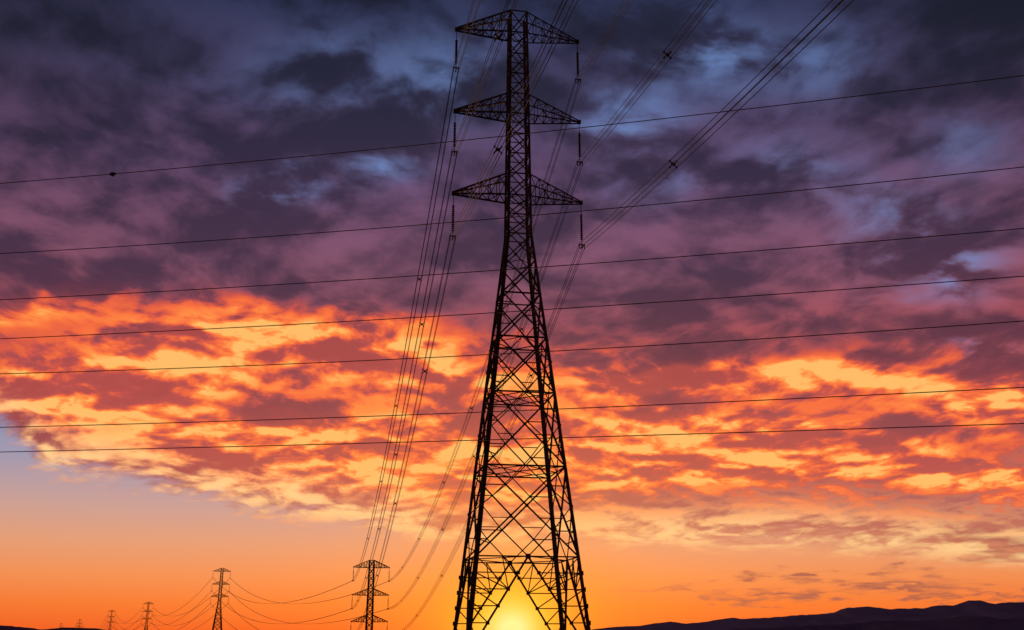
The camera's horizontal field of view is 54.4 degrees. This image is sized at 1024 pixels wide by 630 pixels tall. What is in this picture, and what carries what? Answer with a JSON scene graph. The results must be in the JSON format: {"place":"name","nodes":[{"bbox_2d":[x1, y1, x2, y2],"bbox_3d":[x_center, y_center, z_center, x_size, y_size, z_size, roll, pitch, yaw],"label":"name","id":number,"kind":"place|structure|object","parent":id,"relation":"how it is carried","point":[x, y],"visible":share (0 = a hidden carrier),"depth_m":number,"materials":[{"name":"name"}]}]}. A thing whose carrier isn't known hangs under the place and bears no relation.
{"place":"outdoors","nodes":[
{"label":"outdoors","id":0,"kind":"place"},
{"bbox_2d":[0,625,103,629],"bbox_3d":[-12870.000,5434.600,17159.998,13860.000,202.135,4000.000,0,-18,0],"label":"hills","id":1,"kind":"structure","parent":0,"point":[2,627],"depth_m":17047.91,"materials":[{"name":"black"}]},
{"bbox_2d":[0,0,1023,629],"label":"sky","id":2,"kind":"structure","parent":0,"point":[691,528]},
{"bbox_2d":[591,600,1023,629],"bbox_3d":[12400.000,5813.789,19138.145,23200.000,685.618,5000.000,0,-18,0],"label":"hills","id":3,"kind":"structure","parent":0,"point":[975,608],"depth_m":18743.32,"materials":[{"name":"black"}]},
{"bbox_2d":[731,616,1023,629],"bbox_3d":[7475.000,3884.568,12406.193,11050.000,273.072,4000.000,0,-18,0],"label":"hills","id":4,"kind":"structure","parent":0,"point":[973,623],"depth_m":12137.03,"materials":[{"name":"black"}]},
{"bbox_3d":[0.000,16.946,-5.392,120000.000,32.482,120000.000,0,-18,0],"label":"ground","id":5,"kind":"structure","parent":0,"visible":0},
{"bbox_2d":[106,610,115,629],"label":"transmission tower","id":6,"kind":"structure","parent":5,"relation":"on","point":[111,621],"depth_m":1516.67,"materials":[{"name":"metal"}]},
{"bbox_2d":[141,602,153,629],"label":"transmission tower","id":7,"kind":"structure","parent":5,"relation":"on","point":[148,610],"depth_m":1082.90,"materials":[{"name":"metal"}]},
{"bbox_2d":[210,568,230,629],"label":"transmission tower","id":8,"kind":"structure","parent":5,"relation":"on","point":[221,595],"depth_m":643.50,"materials":[{"name":"metal"}]},
{"bbox_2d":[350,560,389,629],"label":"transmission tower","id":9,"kind":"structure","parent":5,"relation":"on","point":[373,595],"depth_m":302.27,"materials":[{"name":"metal"}]},
{"bbox_2d":[449,9,590,629],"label":"transmission tower","id":10,"kind":"structure","parent":5,"relation":"on","point":[475,559],"depth_m":80.08,"materials":[{"name":"metal"}]},
{"bbox_2d":[63,0,853,629],"bbox_3d":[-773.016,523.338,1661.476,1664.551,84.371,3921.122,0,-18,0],"label":"power line","id":11,"kind":"object","parent":10,"relation":"hanging from","point":[407,626],"visible":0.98,"depth_m":92.20,"materials":[{"name":"metal"}]},
{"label":"utility pole","id":12,"kind":"object","parent":5,"relation":"on","visible":0},
{"bbox_2d":[0,276,1023,338],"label":"overhead cable","id":13,"kind":"object","parent":12,"relation":"attached to","point":[528,310],"visible":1,"depth_m":50.19,"materials":[{"name":"metal"}]},
{"bbox_2d":[0,387,1023,427],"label":"overhead cable","id":14,"kind":"object","parent":12,"relation":"attached to","point":[530,410],"visible":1,"depth_m":48.59,"materials":[{"name":"metal"}]},
{"bbox_2d":[0,321,1023,373],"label":"overhead cable","id":15,"kind":"object","parent":12,"relation":"attached to","point":[529,352],"visible":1,"depth_m":49.53,"materials":[{"name":"metal"}]},
{"bbox_2d":[0,228,1023,299],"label":"overhead cable","id":16,"kind":"object","parent":12,"relation":"attached to","point":[530,267],"visible":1,"depth_m":50.85,"materials":[{"name":"metal"}]},
{"bbox_2d":[0,75,1023,183],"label":"overhead cable","id":17,"kind":"object","parent":12,"relation":"attached to","point":[528,133],"visible":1,"depth_m":53.19,"materials":[{"name":"metal"}]},
{"bbox_2d":[6,423,1023,451],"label":"overhead cable","id":18,"kind":"object","parent":12,"relation":"attached to","point":[529,438],"visible":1,"depth_m":48.18,"materials":[{"name":"metal"}]},
{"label":"utility pole","id":19,"kind":"object","parent":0,"visible":0},
{"bbox_2d":[0,166,1023,253],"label":"overhead cable","id":20,"kind":"object","parent":19,"relation":"attached to","point":[529,215],"visible":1,"depth_m":51.75,"materials":[{"name":"metal"}]}
]}

